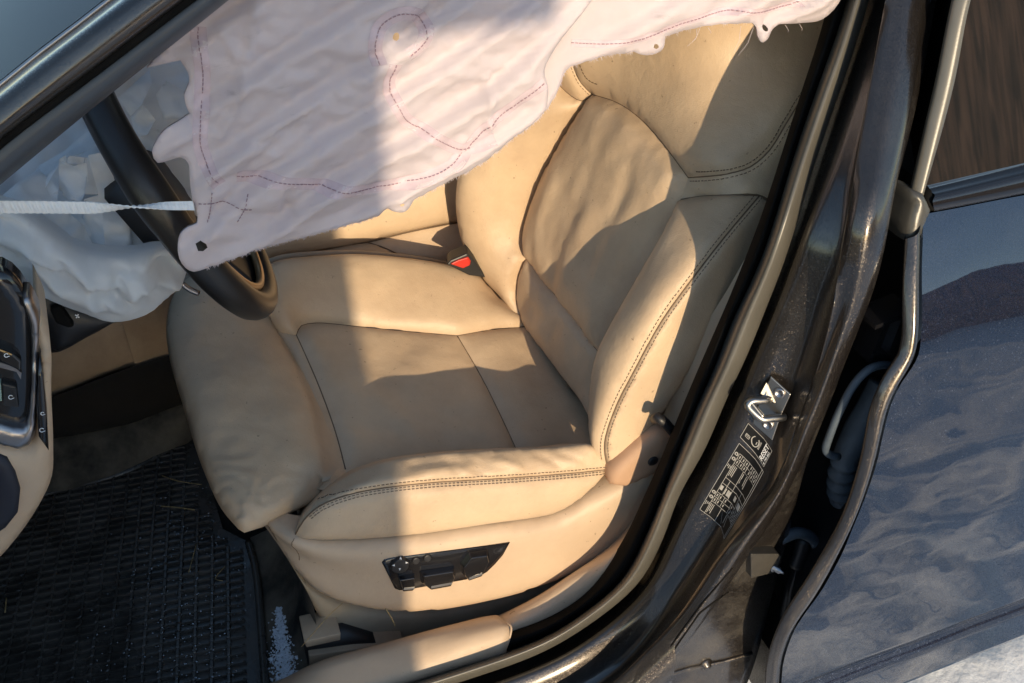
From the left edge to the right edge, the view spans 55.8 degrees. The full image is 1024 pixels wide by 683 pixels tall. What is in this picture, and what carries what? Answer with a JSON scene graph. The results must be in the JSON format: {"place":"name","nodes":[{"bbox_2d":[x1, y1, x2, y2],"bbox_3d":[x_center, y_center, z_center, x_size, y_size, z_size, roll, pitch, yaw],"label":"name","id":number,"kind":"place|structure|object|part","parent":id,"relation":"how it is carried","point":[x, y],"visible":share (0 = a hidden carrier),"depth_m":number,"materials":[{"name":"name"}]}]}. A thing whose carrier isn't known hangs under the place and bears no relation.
{"place":"outdoors","nodes":[
{"label":"outdoors","id":0,"kind":"place"},
{"bbox_2d":[82,375,315,612],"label":"floor","id":1,"kind":"structure","parent":0,"point":[228,525],"depth_m":1.77,"materials":[{"name":"black carpet"}]},
{"bbox_2d":[46,273,192,491],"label":"tunnel trim","id":2,"kind":"structure","parent":1,"relation":"on","point":[127,413],"depth_m":1.83,"materials":[{"name":"beige plastic"}]},
{"bbox_2d":[0,440,268,682],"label":"floor mat","id":3,"kind":"object","parent":1,"relation":"on","point":[99,583],"visible":0.97,"depth_m":1.64,"materials":[{"name":"black rubber"}]},
{"bbox_2d":[161,506,194,509],"bbox_3d":[-0.615,0.306,1.781,0.067,0.002,0.004,5,37,7],"label":"straw","id":4,"kind":"object","parent":3,"relation":"on","point":[178,507],"visible":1,"depth_m":1.78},
{"bbox_2d":[162,475,201,484],"bbox_3d":[-0.629,0.265,1.838,0.085,0.002,0.006,10,38,14],"label":"straw","id":5,"kind":"object","parent":3,"relation":"on","point":[181,481],"visible":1,"depth_m":1.83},
{"bbox_2d":[250,530,315,682],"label":"floor edge","id":6,"kind":"object","parent":1,"relation":"on","point":[282,585],"visible":0.62,"depth_m":1.60,"materials":[{"name":"carpet"}]},
{"bbox_2d":[267,606,301,681],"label":"snow patch","id":7,"kind":"object","parent":6,"relation":"on","point":[283,656],"visible":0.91,"depth_m":1.53,"materials":[{"name":"snow"}]},
{"bbox_2d":[123,177,462,364],"bbox_3d":[-0.272,-0.208,1.956,1.000,0.621,0.341,-12,38,-15],"label":"console","id":8,"kind":"object","parent":1,"relation":"on","point":[425,228],"visible":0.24,"depth_m":1.81,"materials":[{"name":"beige leather"}]},
{"bbox_2d":[166,19,823,664],"bbox_3d":[-0.050,-0.088,1.587,1.006,1.008,0.709,-12,38,-15],"label":"front seat","id":9,"kind":"object","parent":1,"relation":"on","point":[422,445],"visible":0.91,"depth_m":1.47,"materials":[{"name":"beige leather"}]},
{"bbox_2d":[301,603,342,646],"bbox_3d":[-0.278,0.415,1.414,0.070,0.065,0.007,-12,38,-15],"label":"wire","id":10,"kind":"object","parent":9,"relation":"hanging from","point":[321,623],"visible":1,"depth_m":1.41,"materials":[{"name":"plastic"}]},
{"bbox_2d":[604,412,673,485],"bbox_3d":[0.200,0.154,1.422,0.111,0.154,0.056,-12,38,-15],"label":"belt anchor","id":11,"kind":"object","parent":9,"relation":"attached to","point":[638,458],"visible":0.75,"depth_m":1.43,"materials":[{"name":"beige plastic"}]},
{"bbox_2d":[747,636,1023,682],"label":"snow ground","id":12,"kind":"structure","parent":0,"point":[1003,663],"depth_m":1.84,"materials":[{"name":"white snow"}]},
{"bbox_2d":[0,0,1023,682],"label":"car body","id":13,"kind":"object","parent":12,"relation":"on","point":[674,582],"visible":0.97,"depth_m":1.25,"materials":[{"name":"black metal"}]},
{"bbox_2d":[0,71,52,555],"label":"dashboard","id":14,"kind":"object","parent":13,"relation":"attached to","point":[26,445],"visible":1,"depth_m":1.02,"materials":[{"name":"beige plastic"}]},
{"bbox_2d":[45,298,111,352],"bbox_3d":[-0.630,-0.064,1.224,0.233,0.163,0.135,-12,38,-15],"label":"column shroud","id":15,"kind":"object","parent":14,"relation":"attached to","point":[68,327],"depth_m":1.23,"materials":[{"name":"black plastic"}]},
{"bbox_2d":[0,0,100,74],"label":"windshield","id":16,"kind":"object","parent":13,"relation":"in","point":[25,25],"depth_m":2.13,"materials":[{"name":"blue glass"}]},
{"bbox_2d":[0,200,194,213],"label":"tether strap","id":17,"kind":"object","parent":13,"relation":"attached to","point":[43,207],"visible":1,"depth_m":0.94,"materials":[{"name":"white fabric"}]},
{"bbox_2d":[82,92,277,319],"bbox_3d":[-0.425,-0.205,1.244,0.190,0.377,0.407,-12,38,-15],"label":"steering wheel","id":18,"kind":"object","parent":13,"relation":"attached to","point":[244,287],"visible":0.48,"depth_m":1.08,"materials":[{"name":"black leather"}]},
{"bbox_2d":[0,60,196,322],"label":"driver airbag","id":19,"kind":"object","parent":18,"relation":"hanging from","point":[111,266],"visible":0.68,"depth_m":1.16,"materials":[{"name":"white fabric"}]},
{"bbox_2d":[392,32,398,39],"bbox_3d":[-0.438,-0.646,2.076,0.908,0.913,0.500,-12,38,-15],"label":"passenger seat","id":20,"kind":"object","parent":13,"relation":"attached to","point":[395,36],"depth_m":2.02,"materials":[{"name":"beige leather"}]},
{"bbox_2d":[147,0,839,271],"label":"curtain airbag","id":21,"kind":"object","parent":13,"relation":"hanging from","point":[302,119],"visible":0.99,"depth_m":1.01,"materials":[{"name":"white fabric"}]},
{"bbox_2d":[779,527,818,621],"bbox_3d":[0.432,0.372,1.470,0.128,0.309,0.044,-12,38,-15],"label":"wiring cable","id":22,"kind":"object","parent":13,"relation":"attached to","point":[806,539],"visible":0.56,"depth_m":1.40,"materials":[{"name":"black plastic"}]},
{"bbox_2d":[822,361,890,508],"bbox_3d":[0.444,0.134,1.284,0.105,0.289,0.044,-12,38,-15],"label":"wiring boot","id":23,"kind":"object","parent":13,"relation":"attached to","point":[844,457],"visible":0.74,"depth_m":1.26,"materials":[{"name":"black rubber"}]},
{"bbox_2d":[765,0,1023,682],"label":"door","id":24,"kind":"structure","parent":13,"relation":"attached to","point":[926,577],"depth_m":1.21,"materials":[{"name":"grey paint"}]},
{"bbox_2d":[774,167,933,682],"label":"door front","id":25,"kind":"structure","parent":24,"relation":"in","point":[814,511],"depth_m":1.38,"materials":[{"name":"black plastic"}]},
{"bbox_3d":[0.482,-0.290,1.082,0.023,0.241,0.115,12,38,17],"label":"window frame","id":26,"kind":"part","parent":24,"relation":"part of","materials":[{"name":"silver metal"}]},
{"bbox_3d":[0.825,-0.366,1.182,0.784,0.239,0.069,-12,38,-15],"label":"window glass","id":27,"kind":"part","parent":24,"relation":"part of","materials":[{"name":"black"}]}
]}

